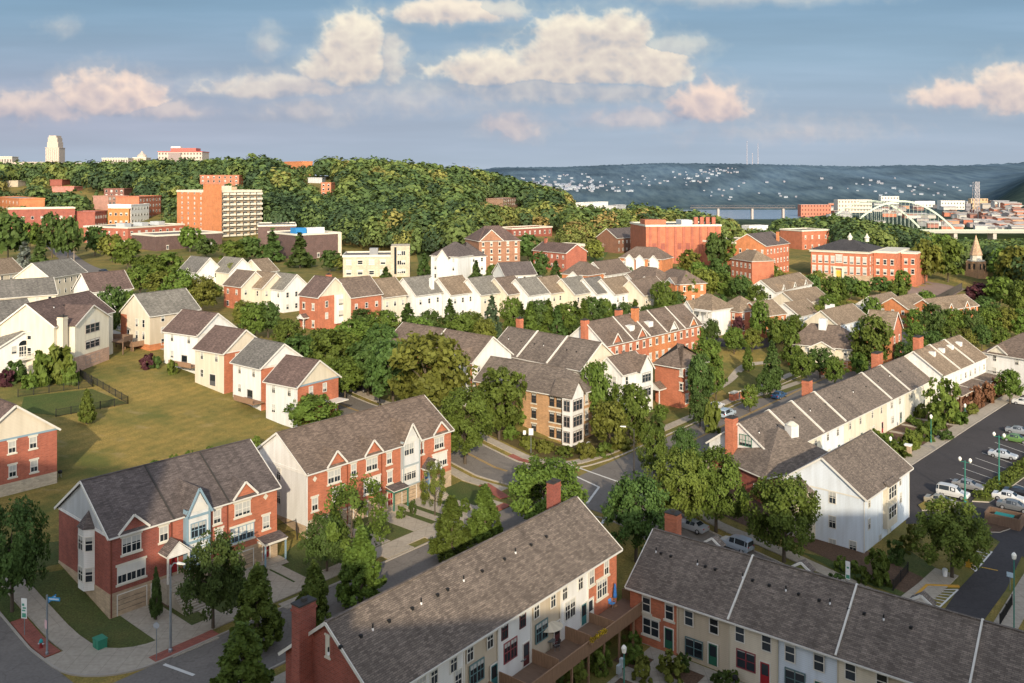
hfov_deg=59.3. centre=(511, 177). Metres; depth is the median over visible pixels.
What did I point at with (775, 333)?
tree
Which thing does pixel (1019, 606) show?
pavement
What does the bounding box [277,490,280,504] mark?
window
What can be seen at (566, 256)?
house
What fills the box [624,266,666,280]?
house
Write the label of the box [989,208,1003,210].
town building
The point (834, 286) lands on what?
tree
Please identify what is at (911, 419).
hedge
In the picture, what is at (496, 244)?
apartment house
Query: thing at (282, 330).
tree
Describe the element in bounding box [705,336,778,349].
road
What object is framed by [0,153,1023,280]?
woodland
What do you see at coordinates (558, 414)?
window
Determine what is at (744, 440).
window
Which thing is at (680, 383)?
window
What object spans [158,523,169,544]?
window
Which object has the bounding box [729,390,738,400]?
gate pier
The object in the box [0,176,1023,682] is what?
ground
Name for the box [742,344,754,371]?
pyramidal tree
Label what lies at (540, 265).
tree
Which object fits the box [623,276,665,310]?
house
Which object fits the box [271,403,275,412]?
window
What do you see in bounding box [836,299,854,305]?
tree
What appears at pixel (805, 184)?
hills
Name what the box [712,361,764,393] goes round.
path
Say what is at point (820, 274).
tree
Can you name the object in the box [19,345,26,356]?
window
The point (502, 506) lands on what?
brick paving
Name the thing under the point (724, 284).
tree
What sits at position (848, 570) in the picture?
banner sign
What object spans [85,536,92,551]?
window
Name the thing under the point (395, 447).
brick row house
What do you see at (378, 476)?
window
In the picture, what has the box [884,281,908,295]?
tree
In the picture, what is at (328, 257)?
tree
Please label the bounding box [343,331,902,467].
kerb
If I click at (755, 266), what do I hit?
house
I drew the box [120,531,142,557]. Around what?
window
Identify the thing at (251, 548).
garage door
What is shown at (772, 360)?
pyramidal tree
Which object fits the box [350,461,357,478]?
window
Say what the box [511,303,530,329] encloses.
conifer
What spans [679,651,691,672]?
shrub
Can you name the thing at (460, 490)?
lawn
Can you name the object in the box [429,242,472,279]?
apartment house
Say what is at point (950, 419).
hedge
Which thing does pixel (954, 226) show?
town building
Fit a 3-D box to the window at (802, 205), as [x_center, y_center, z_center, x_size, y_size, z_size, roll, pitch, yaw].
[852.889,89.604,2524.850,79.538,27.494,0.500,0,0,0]
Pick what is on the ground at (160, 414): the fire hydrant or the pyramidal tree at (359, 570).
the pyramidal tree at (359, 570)
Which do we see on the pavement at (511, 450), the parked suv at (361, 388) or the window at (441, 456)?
the parked suv at (361, 388)
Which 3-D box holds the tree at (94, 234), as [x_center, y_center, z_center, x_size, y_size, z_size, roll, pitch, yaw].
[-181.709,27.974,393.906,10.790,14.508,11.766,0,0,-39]
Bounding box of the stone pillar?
[904,443,912,453]
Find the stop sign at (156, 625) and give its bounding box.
[153,622,158,659]
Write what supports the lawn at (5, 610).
on the ground at (160, 414)
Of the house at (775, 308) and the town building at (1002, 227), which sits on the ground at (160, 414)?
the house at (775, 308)
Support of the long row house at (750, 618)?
on the ground at (160, 414)
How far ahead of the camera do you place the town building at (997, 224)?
1807.64 m
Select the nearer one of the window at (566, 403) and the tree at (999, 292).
the window at (566, 403)
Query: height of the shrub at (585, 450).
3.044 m
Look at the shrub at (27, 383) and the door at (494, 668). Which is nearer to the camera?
the door at (494, 668)
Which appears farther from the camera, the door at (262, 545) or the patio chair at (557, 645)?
the door at (262, 545)
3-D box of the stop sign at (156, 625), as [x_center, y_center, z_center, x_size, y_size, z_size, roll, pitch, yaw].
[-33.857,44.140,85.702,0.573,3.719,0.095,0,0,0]
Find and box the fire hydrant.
[38,639,43,648]
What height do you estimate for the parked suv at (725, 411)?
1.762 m
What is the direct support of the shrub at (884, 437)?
on the flower bed at (900, 428)
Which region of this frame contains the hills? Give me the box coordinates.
[483,162,1023,239]
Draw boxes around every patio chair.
[552,638,560,648]
[608,598,614,608]
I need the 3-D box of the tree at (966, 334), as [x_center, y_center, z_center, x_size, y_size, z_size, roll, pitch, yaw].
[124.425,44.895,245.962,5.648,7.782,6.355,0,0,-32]
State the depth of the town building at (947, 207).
2881.50 m
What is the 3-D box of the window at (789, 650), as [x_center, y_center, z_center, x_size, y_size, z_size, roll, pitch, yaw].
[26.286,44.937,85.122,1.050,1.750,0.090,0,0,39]
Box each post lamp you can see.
[621,645,626,682]
[1011,552,1016,627]
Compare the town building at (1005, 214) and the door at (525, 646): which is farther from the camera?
the town building at (1005, 214)
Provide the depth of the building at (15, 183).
743.35 m
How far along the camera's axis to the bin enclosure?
128.86 m
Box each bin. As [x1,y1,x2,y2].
[942,568,947,576]
[994,511,1014,517]
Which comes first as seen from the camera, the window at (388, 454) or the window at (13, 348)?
the window at (388, 454)
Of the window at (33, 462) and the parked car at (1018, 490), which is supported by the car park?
the parked car at (1018, 490)
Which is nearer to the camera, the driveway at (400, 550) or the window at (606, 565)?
the window at (606, 565)
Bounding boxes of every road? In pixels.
[0,616,72,682]
[46,242,99,271]
[114,330,926,682]
[117,323,530,485]
[561,476,773,560]
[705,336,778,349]
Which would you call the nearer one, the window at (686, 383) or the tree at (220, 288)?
the window at (686, 383)
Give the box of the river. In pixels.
[680,210,813,218]
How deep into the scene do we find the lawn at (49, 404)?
154.61 m
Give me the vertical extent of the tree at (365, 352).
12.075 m
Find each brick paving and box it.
[10,618,60,657]
[149,630,218,661]
[465,503,508,519]
[479,483,509,498]
[508,454,542,463]
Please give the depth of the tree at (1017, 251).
367.90 m
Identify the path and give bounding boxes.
[198,602,219,617]
[270,564,304,580]
[406,508,438,520]
[443,500,474,507]
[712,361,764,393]
[738,381,800,400]
[916,418,954,425]
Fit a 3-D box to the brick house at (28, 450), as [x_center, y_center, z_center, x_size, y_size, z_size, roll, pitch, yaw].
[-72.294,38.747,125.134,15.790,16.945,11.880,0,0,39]
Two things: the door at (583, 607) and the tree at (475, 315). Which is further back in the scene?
the tree at (475, 315)
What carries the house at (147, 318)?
on the ground at (160, 414)
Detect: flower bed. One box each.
[482,421,656,459]
[613,652,653,670]
[615,678,631,682]
[672,670,703,682]
[703,468,922,591]
[887,401,989,450]
[986,522,1010,532]
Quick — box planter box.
[589,628,607,644]
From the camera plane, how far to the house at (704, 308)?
248.55 m
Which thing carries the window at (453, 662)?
in the long row house at (489, 610)
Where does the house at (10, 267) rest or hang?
on the ground at (160, 414)
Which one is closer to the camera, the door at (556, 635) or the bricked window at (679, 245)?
the door at (556, 635)
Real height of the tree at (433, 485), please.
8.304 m
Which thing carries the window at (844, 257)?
in the school building at (858, 260)
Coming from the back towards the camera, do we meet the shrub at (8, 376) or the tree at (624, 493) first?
the shrub at (8, 376)
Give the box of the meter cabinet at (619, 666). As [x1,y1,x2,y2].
[616,657,622,677]
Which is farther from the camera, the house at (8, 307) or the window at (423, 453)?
the house at (8, 307)
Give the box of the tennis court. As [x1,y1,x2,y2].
[907,281,963,294]
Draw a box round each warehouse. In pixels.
[798,204,830,215]
[834,199,871,212]
[878,196,898,203]
[912,201,934,206]
[937,200,964,209]
[965,203,971,209]
[968,198,987,208]
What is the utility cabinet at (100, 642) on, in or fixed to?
on the lawn at (79, 611)
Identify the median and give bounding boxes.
[918,501,944,510]
[972,458,1023,502]
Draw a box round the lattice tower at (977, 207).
[972,182,979,212]
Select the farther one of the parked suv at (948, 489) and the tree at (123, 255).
the tree at (123, 255)
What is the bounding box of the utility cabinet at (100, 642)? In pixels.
[92,634,107,649]
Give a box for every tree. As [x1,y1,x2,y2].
[0,212,30,257]
[0,494,50,612]
[22,221,43,248]
[36,211,64,257]
[54,215,83,257]
[77,388,97,423]
[83,226,110,255]
[95,234,121,261]
[96,284,128,330]
[109,238,141,268]
[124,290,134,298]
[126,264,158,292]
[132,254,164,271]
[141,269,174,291]
[148,566,162,619]
[157,252,183,271]
[157,268,198,298]
[175,527,246,629]
[177,226,205,251]
[182,275,221,310]
[193,237,218,256]
[209,620,274,682]
[215,284,222,296]
[218,239,246,258]
[228,561,284,651]
[231,300,252,323]
[237,236,262,260]
[238,302,268,335]
[254,300,280,337]
[270,318,305,342]
[283,393,343,426]
[284,332,314,357]
[295,559,330,626]
[296,511,350,570]
[305,327,333,352]
[307,328,361,373]
[319,250,341,271]
[324,472,390,552]
[325,355,363,401]
[332,257,342,270]
[333,317,371,351]
[335,524,387,608]
[345,337,389,395]
[347,308,375,327]
[363,322,397,349]
[365,339,417,401]
[367,309,400,332]
[387,330,477,407]
[406,316,432,325]
[419,309,442,326]
[419,460,445,515]
[427,495,475,561]
[439,384,495,463]
[444,312,473,332]
[462,311,483,332]
[464,483,502,543]
[473,317,497,338]
[474,365,528,440]
[483,264,495,275]
[499,296,521,328]
[507,453,588,519]
[519,232,540,260]
[526,299,553,326]
[529,251,550,275]
[553,301,581,328]
[580,295,608,320]
[580,359,617,413]
[583,240,604,260]
[589,399,627,443]
[598,298,613,316]
[600,469,669,562]
[607,382,653,438]
[616,301,632,313]
[636,424,667,478]
[639,304,655,310]
[643,446,707,529]
[649,280,676,307]
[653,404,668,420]
[662,300,676,306]
[670,425,701,463]
[672,290,687,304]
[676,249,702,272]
[679,444,750,532]
[685,275,698,298]
[686,352,714,398]
[687,392,709,427]
[688,261,707,279]
[691,268,719,294]
[691,336,723,371]
[697,327,705,343]
[702,318,720,338]
[705,232,729,261]
[707,258,730,277]
[708,366,727,399]
[711,272,734,298]
[714,295,728,301]
[718,236,736,260]
[721,326,746,353]
[729,275,752,301]
[732,316,744,329]
[738,471,822,562]
[740,383,758,411]
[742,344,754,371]
[744,327,763,351]
[745,283,768,301]
[749,299,771,337]
[755,372,773,397]
[761,340,783,391]
[766,316,786,347]
[773,270,785,276]
[779,316,803,364]
[785,314,806,332]
[789,352,818,383]
[806,274,821,289]
[807,346,832,377]
[808,270,826,285]
[813,304,824,311]
[818,294,840,306]
[821,275,850,302]
[824,356,849,383]
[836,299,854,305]
[840,275,861,299]
[846,314,895,362]
[848,352,870,373]
[851,279,870,297]
[856,320,863,329]
[859,296,883,314]
[867,276,891,293]
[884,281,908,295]
[891,270,911,289]
[893,340,912,358]
[902,308,924,326]
[902,321,926,341]
[909,239,945,283]
[910,495,992,577]
[912,338,928,346]
[916,302,946,332]
[918,289,936,298]
[921,375,961,418]
[923,330,943,343]
[926,234,950,245]
[933,238,964,281]
[938,326,960,338]
[943,308,966,330]
[956,328,978,344]
[957,308,983,331]
[963,282,992,301]
[971,324,992,349]
[974,295,1000,310]
[978,306,1002,329]
[981,276,1014,305]
[988,246,1023,276]
[990,326,1011,344]
[991,306,1021,332]
[993,245,1023,282]
[993,368,1023,403]
[1004,279,1023,314]
[1008,308,1023,334]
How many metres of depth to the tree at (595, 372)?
160.34 m
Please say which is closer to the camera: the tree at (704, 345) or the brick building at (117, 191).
the tree at (704, 345)
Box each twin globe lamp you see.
[958,457,971,501]
[992,432,1005,485]
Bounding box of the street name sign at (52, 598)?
[45,594,59,654]
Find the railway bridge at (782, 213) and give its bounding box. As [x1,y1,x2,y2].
[690,205,795,218]
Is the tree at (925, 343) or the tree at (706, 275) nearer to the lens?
the tree at (925, 343)
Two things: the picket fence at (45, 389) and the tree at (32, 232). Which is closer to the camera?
the picket fence at (45, 389)
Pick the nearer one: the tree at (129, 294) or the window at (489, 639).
the window at (489, 639)
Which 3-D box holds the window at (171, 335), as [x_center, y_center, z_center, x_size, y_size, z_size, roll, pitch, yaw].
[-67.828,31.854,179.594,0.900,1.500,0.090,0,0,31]
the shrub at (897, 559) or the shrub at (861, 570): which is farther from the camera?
the shrub at (897, 559)
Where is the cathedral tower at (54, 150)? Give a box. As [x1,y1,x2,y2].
[45,136,64,161]
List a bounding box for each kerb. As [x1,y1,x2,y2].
[0,524,467,676]
[117,329,508,484]
[268,516,646,669]
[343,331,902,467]
[653,351,903,563]
[911,394,1022,465]
[915,584,959,593]
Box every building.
[0,156,17,163]
[0,196,44,211]
[7,180,25,186]
[7,207,75,231]
[50,179,69,185]
[52,186,82,191]
[75,210,107,227]
[83,221,184,243]
[93,195,131,209]
[102,158,133,162]
[104,188,132,194]
[107,208,130,223]
[108,203,149,222]
[115,195,161,216]
[131,230,222,250]
[132,151,150,160]
[157,147,209,161]
[200,175,243,185]
[257,222,296,244]
[267,227,341,258]
[284,161,312,168]
[308,178,325,182]
[321,182,334,193]
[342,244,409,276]
[486,197,517,206]
[503,225,552,235]
[564,242,586,249]
[575,202,607,207]
[606,205,625,209]
[630,216,721,263]
[702,237,739,267]
[715,421,827,503]
[735,231,789,271]
[741,225,767,230]
[779,228,829,249]
[808,233,926,286]
[882,212,896,216]
[890,207,905,210]
[906,215,920,217]
[916,218,928,220]
[918,221,940,225]
[921,214,935,218]
[926,223,937,227]
[939,206,956,209]
[941,225,961,228]
[942,211,960,216]
[951,213,966,217]
[951,219,958,223]
[952,214,966,218]
[963,218,972,224]
[966,222,977,226]
[967,213,977,218]
[973,219,994,221]
[973,224,994,228]
[978,221,1004,224]
[980,203,990,211]
[984,216,1000,218]
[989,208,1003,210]
[990,213,1002,216]
[991,200,1009,206]
[992,217,1010,219]
[992,223,1010,225]
[997,226,1007,228]
[1000,202,1019,205]
[1003,212,1014,216]
[1004,218,1023,220]
[1005,205,1023,208]
[1008,225,1023,228]
[1011,208,1023,210]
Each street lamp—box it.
[168,562,184,652]
[620,426,634,480]
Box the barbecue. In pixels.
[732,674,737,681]
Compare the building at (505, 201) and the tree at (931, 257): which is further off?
the building at (505, 201)
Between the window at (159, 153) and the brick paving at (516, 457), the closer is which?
the brick paving at (516, 457)
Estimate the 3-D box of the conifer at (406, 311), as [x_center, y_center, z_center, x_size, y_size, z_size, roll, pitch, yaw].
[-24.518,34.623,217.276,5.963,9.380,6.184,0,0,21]
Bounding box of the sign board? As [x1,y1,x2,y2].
[966,560,971,567]
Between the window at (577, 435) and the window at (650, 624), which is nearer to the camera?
the window at (650, 624)
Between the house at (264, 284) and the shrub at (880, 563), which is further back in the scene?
the house at (264, 284)
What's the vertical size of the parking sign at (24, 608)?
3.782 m
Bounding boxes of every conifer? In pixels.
[15,241,31,268]
[29,234,48,263]
[256,227,285,261]
[283,232,316,267]
[379,266,391,277]
[397,302,415,326]
[416,253,430,275]
[438,298,455,328]
[468,260,481,277]
[484,294,502,337]
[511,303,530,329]
[524,301,539,330]
[540,298,558,333]
[548,304,568,335]
[550,260,561,278]
[565,300,580,333]
[576,298,589,327]
[611,303,616,315]
[632,299,639,308]
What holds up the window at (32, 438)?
in the brick house at (28, 450)
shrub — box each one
[0,370,14,386]
[2,360,28,384]
[20,375,38,389]
[29,349,59,386]
[42,343,72,384]
[60,361,79,385]
[138,353,155,369]
[149,355,161,368]
[167,359,177,374]
[251,435,260,447]
[396,505,405,518]
[408,499,416,515]
[459,498,470,512]
[503,423,519,439]
[511,411,526,425]
[519,435,534,449]
[536,439,553,453]
[554,445,572,457]
[556,675,564,682]
[557,660,588,682]
[576,442,596,459]
[584,644,612,677]
[596,441,613,457]
[611,435,631,451]
[621,630,642,649]
[625,642,643,664]
[629,423,647,439]
[631,654,652,682]
[648,414,664,430]
[655,648,685,682]
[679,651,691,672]
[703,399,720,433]
[710,669,730,682]
[724,669,739,682]
[828,572,845,580]
[833,555,846,571]
[850,560,858,573]
[853,565,869,585]
[863,547,891,587]
[876,433,896,444]
[886,539,904,565]
[889,441,907,457]
[897,427,922,450]
[898,534,917,554]
[906,523,919,541]
[913,403,928,417]
[914,421,936,441]
[927,412,947,429]
[939,429,954,439]
[952,410,968,424]
[957,396,969,410]
[966,403,978,414]
[969,385,984,407]
[981,381,995,402]
[991,377,1004,396]
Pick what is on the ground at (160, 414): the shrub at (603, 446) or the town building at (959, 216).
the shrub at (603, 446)
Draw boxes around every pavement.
[1,500,501,673]
[113,330,507,490]
[271,671,285,682]
[349,367,803,464]
[678,461,870,587]
[902,568,958,602]
[903,393,1016,464]
[994,574,1023,628]
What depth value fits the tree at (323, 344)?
175.96 m
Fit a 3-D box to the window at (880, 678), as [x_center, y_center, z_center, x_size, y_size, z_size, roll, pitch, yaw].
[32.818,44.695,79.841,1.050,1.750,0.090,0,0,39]
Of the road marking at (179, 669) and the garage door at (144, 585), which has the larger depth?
the garage door at (144, 585)
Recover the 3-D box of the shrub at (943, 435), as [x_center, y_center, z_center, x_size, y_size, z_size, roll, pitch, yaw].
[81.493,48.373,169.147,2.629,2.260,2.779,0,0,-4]
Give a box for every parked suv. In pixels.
[355,382,372,392]
[720,407,735,417]
[721,534,754,552]
[936,482,969,499]
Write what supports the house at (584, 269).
on the ground at (160, 414)
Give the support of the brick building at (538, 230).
on the ground at (160, 414)
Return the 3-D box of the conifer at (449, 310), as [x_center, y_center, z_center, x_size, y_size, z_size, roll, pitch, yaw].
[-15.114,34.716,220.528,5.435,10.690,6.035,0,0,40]
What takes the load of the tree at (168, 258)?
on the ground at (160, 414)
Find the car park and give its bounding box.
[906,395,1023,619]
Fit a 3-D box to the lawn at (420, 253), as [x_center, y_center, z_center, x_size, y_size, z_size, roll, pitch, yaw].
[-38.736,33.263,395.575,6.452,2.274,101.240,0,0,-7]
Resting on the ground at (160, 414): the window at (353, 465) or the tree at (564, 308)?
the tree at (564, 308)
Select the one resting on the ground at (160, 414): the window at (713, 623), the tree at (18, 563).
the tree at (18, 563)
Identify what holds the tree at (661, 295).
on the ground at (160, 414)
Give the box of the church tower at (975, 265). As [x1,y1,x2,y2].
[964,236,987,278]
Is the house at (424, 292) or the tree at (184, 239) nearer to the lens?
the house at (424, 292)
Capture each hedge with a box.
[514,433,640,454]
[905,414,940,433]
[929,403,957,423]
[971,456,1023,499]
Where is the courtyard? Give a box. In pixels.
[607,643,743,682]
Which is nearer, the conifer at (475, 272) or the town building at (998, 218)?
the conifer at (475, 272)
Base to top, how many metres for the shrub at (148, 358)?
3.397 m
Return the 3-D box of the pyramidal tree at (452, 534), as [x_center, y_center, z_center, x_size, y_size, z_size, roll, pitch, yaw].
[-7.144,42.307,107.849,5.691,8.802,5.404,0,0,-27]
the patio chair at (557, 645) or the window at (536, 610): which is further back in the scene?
the patio chair at (557, 645)
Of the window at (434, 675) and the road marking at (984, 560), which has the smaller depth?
the window at (434, 675)
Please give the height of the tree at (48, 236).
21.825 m
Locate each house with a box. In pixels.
[0,257,22,279]
[0,277,57,301]
[0,290,132,373]
[0,298,29,322]
[0,331,33,372]
[0,398,60,496]
[13,258,87,296]
[54,439,287,618]
[71,270,133,306]
[115,288,201,350]
[161,309,237,373]
[178,256,219,284]
[192,325,256,393]
[215,256,252,290]
[222,269,261,308]
[229,337,302,410]
[248,257,279,272]
[252,271,280,307]
[257,394,454,537]
[262,354,348,427]
[270,272,306,312]
[278,478,641,682]
[297,275,342,329]
[326,273,382,326]
[373,277,408,323]
[387,322,513,405]
[399,275,443,318]
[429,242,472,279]
[435,275,471,316]
[462,242,486,275]
[463,275,500,318]
[464,225,520,269]
[472,356,600,446]
[491,261,537,277]
[491,275,520,317]
[497,316,614,378]
[511,275,549,316]
[532,237,587,271]
[537,275,564,306]
[557,276,590,310]
[560,261,604,277]
[570,303,703,362]
[580,276,607,304]
[591,258,630,277]
[596,227,629,252]
[598,275,628,310]
[600,350,655,411]
[619,246,673,271]
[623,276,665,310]
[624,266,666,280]
[624,509,1023,682]
[653,343,708,408]
[665,268,707,302]
[684,293,733,335]
[705,351,932,459]
[727,296,751,334]
[730,249,774,283]
[747,299,787,337]
[752,272,813,300]
[772,286,827,304]
[780,298,820,326]
[780,430,913,552]
[788,318,859,370]
[803,303,866,337]
[854,291,895,309]
[864,309,903,361]
[881,293,923,326]
[904,335,998,411]
[913,294,979,325]
[982,332,1023,394]
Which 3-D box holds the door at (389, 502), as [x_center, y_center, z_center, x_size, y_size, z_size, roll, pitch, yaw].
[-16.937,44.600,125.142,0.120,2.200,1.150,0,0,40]
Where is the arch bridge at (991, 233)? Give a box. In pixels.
[836,200,1023,239]
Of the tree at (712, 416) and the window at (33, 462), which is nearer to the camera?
the window at (33, 462)
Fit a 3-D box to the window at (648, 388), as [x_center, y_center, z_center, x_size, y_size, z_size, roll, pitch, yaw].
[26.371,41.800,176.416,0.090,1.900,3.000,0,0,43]
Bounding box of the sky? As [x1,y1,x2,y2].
[0,0,1023,175]
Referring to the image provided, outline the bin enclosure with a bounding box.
[984,506,1023,530]
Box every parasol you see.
[544,621,562,632]
[613,584,617,606]
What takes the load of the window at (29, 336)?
in the house at (80, 324)
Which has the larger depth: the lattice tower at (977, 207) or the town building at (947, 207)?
the town building at (947, 207)
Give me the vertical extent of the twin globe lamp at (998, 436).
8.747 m
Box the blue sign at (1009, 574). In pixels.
[1007,572,1012,577]
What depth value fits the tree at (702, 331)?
226.85 m
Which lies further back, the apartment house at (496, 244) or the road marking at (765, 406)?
the apartment house at (496, 244)
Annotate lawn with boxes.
[0,588,20,621]
[3,539,341,647]
[21,389,124,415]
[319,481,495,547]
[416,248,430,263]
[588,252,607,262]
[723,364,807,398]
[804,548,934,595]
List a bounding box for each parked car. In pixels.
[682,518,709,533]
[711,401,724,408]
[771,390,786,399]
[923,493,955,506]
[951,478,984,489]
[988,448,1018,460]
[991,489,1023,502]
[996,498,1023,512]
[1001,433,1023,443]
[1003,486,1023,496]
[1005,425,1023,433]
[1011,397,1023,404]
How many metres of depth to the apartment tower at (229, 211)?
466.94 m
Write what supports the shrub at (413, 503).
on the lawn at (460, 490)
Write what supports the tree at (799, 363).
on the ground at (160, 414)
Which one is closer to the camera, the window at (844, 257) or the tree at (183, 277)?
the tree at (183, 277)
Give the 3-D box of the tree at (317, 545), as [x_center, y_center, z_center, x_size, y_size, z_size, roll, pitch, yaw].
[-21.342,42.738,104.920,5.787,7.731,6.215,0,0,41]
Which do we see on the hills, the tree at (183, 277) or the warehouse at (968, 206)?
the warehouse at (968, 206)
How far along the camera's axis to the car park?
147.54 m
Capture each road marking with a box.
[163,663,194,675]
[571,465,617,481]
[586,487,599,502]
[665,378,824,453]
[695,380,818,438]
[939,590,957,606]
[975,551,991,571]
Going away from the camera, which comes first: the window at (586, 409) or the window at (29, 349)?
the window at (586, 409)
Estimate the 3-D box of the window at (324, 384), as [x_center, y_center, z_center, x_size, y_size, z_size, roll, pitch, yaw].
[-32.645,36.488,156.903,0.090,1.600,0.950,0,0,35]
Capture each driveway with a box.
[120,605,190,639]
[172,637,218,657]
[243,566,292,590]
[278,596,297,609]
[346,524,389,546]
[373,510,429,530]
[381,544,413,558]
[409,497,443,513]
[424,532,436,538]
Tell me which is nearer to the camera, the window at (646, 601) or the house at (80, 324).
the window at (646, 601)
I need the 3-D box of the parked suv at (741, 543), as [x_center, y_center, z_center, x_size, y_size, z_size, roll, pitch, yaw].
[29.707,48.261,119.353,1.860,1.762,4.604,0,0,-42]
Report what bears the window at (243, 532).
in the brick row house at (123, 533)
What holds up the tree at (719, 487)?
on the ground at (160, 414)
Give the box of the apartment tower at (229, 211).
[176,184,262,237]
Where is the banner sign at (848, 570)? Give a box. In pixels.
[846,561,849,579]
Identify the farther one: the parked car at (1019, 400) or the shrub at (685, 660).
the parked car at (1019, 400)
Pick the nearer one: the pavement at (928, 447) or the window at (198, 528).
the window at (198, 528)
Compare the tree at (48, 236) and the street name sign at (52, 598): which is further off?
the tree at (48, 236)
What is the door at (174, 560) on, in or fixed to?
in the brick row house at (123, 533)
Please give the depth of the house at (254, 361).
162.39 m
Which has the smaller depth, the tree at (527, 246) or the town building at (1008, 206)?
the tree at (527, 246)
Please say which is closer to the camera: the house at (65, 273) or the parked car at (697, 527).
the parked car at (697, 527)
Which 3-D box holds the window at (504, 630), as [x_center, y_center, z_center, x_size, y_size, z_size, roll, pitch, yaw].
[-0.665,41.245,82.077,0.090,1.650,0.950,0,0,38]
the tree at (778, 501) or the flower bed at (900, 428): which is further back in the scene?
the flower bed at (900, 428)
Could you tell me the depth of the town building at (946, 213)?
2404.46 m
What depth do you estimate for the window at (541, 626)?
86.51 m
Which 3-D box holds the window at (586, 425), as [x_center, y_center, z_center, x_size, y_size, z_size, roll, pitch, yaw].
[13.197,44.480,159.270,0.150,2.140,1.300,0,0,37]
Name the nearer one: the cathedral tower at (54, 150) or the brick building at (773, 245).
the brick building at (773, 245)
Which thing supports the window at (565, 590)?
in the long row house at (489, 610)
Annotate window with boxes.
[7,438,17,455]
[7,462,17,479]
[11,346,16,353]
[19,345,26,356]
[27,331,31,339]
[27,347,31,355]
[28,434,37,450]
[29,457,38,474]
[78,528,94,590]
[78,534,82,551]
[78,565,82,582]
[85,322,99,333]
[85,337,99,349]
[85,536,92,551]
[85,567,92,582]
[86,352,99,364]
[116,556,146,587]
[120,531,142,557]
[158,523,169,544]
[159,153,200,154]
[170,334,173,341]
[170,350,173,357]
[190,519,205,538]
[190,544,205,560]
[200,351,203,359]
[200,369,203,376]
[212,507,222,526]
[214,525,223,539]
[229,519,255,545]
[233,498,251,519]
[261,512,270,531]
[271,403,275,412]
[276,467,280,480]
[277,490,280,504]
[287,388,290,396]
[309,386,312,394]
[311,494,318,513]
[323,382,326,391]
[327,466,341,486]
[338,298,342,304]
[338,310,342,316]
[346,270,351,275]
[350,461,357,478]
[363,473,381,496]
[365,455,378,473]
[369,259,374,264]
[380,259,385,264]
[386,450,392,466]
[386,468,393,485]
[402,465,415,482]
[404,442,413,456]
[418,675,426,682]
[420,440,424,455]
[430,667,438,682]
[432,449,447,466]
[433,434,444,451]
[450,655,457,674]
[454,666,461,682]
[466,645,473,663]
[469,657,484,682]
[486,633,493,650]
[501,624,507,640]
[504,636,517,664]
[519,612,525,629]
[530,392,536,404]
[530,407,536,419]
[531,422,536,430]
[533,604,539,619]
[535,617,547,644]
[548,395,554,407]
[548,410,554,423]
[549,426,554,438]
[550,594,555,609]
[555,397,561,409]
[555,412,561,424]
[555,427,561,440]
[562,586,567,601]
[563,399,569,411]
[563,415,569,427]
[563,431,569,443]
[564,596,575,621]
[573,397,581,411]
[573,413,581,427]
[573,428,581,442]
[578,576,583,591]
[584,393,588,405]
[584,407,588,420]
[584,422,588,435]
[589,569,595,588]
[596,573,608,602]
[604,560,609,578]
[612,376,615,383]
[641,613,660,641]
[642,371,650,382]
[642,385,650,396]
[642,595,651,615]
[663,602,674,623]
[677,243,681,248]
[679,368,683,377]
[679,382,683,391]
[684,609,693,627]
[685,379,687,390]
[685,393,688,404]
[685,636,702,660]
[709,617,718,635]
[735,626,744,643]
[736,648,755,673]
[739,434,751,447]
[761,635,771,653]
[784,642,794,663]
[784,667,805,682]
[802,205,829,214]
[813,652,824,673]
[818,255,821,262]
[828,490,835,504]
[828,515,835,528]
[828,538,835,544]
[835,254,842,262]
[839,201,870,210]
[843,256,847,263]
[844,662,855,682]
[849,256,853,264]
[849,267,853,274]
[849,540,856,550]
[856,257,860,264]
[856,267,860,274]
[862,257,866,264]
[862,267,866,274]
[868,518,870,530]
[876,673,887,682]
[889,483,896,500]
[889,502,896,519]
[899,492,901,503]
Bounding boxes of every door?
[117,585,146,615]
[169,556,177,573]
[181,354,187,362]
[209,373,215,385]
[238,548,253,565]
[247,389,252,398]
[262,545,268,560]
[387,492,391,507]
[402,483,416,500]
[490,661,498,682]
[522,639,529,667]
[553,619,560,643]
[580,601,586,625]
[587,596,593,620]
[664,626,673,650]
[707,641,717,666]
[759,660,770,682]
[836,270,841,276]
[881,421,883,432]
[899,411,901,422]
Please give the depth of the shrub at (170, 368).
174.30 m
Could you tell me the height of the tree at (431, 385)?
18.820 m
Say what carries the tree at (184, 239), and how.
on the ground at (160, 414)
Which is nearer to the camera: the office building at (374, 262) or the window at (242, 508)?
the window at (242, 508)
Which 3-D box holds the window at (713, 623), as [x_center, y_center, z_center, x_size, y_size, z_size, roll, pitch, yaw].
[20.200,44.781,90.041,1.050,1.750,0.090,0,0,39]
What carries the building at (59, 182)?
on the ground at (160, 414)
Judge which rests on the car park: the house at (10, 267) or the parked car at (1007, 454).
the parked car at (1007, 454)
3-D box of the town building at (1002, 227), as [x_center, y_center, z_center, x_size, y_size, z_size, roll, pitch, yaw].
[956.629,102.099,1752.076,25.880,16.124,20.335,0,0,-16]
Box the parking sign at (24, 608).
[21,598,26,634]
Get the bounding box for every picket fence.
[22,370,127,415]
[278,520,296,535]
[892,562,908,590]
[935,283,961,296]
[999,594,1012,623]

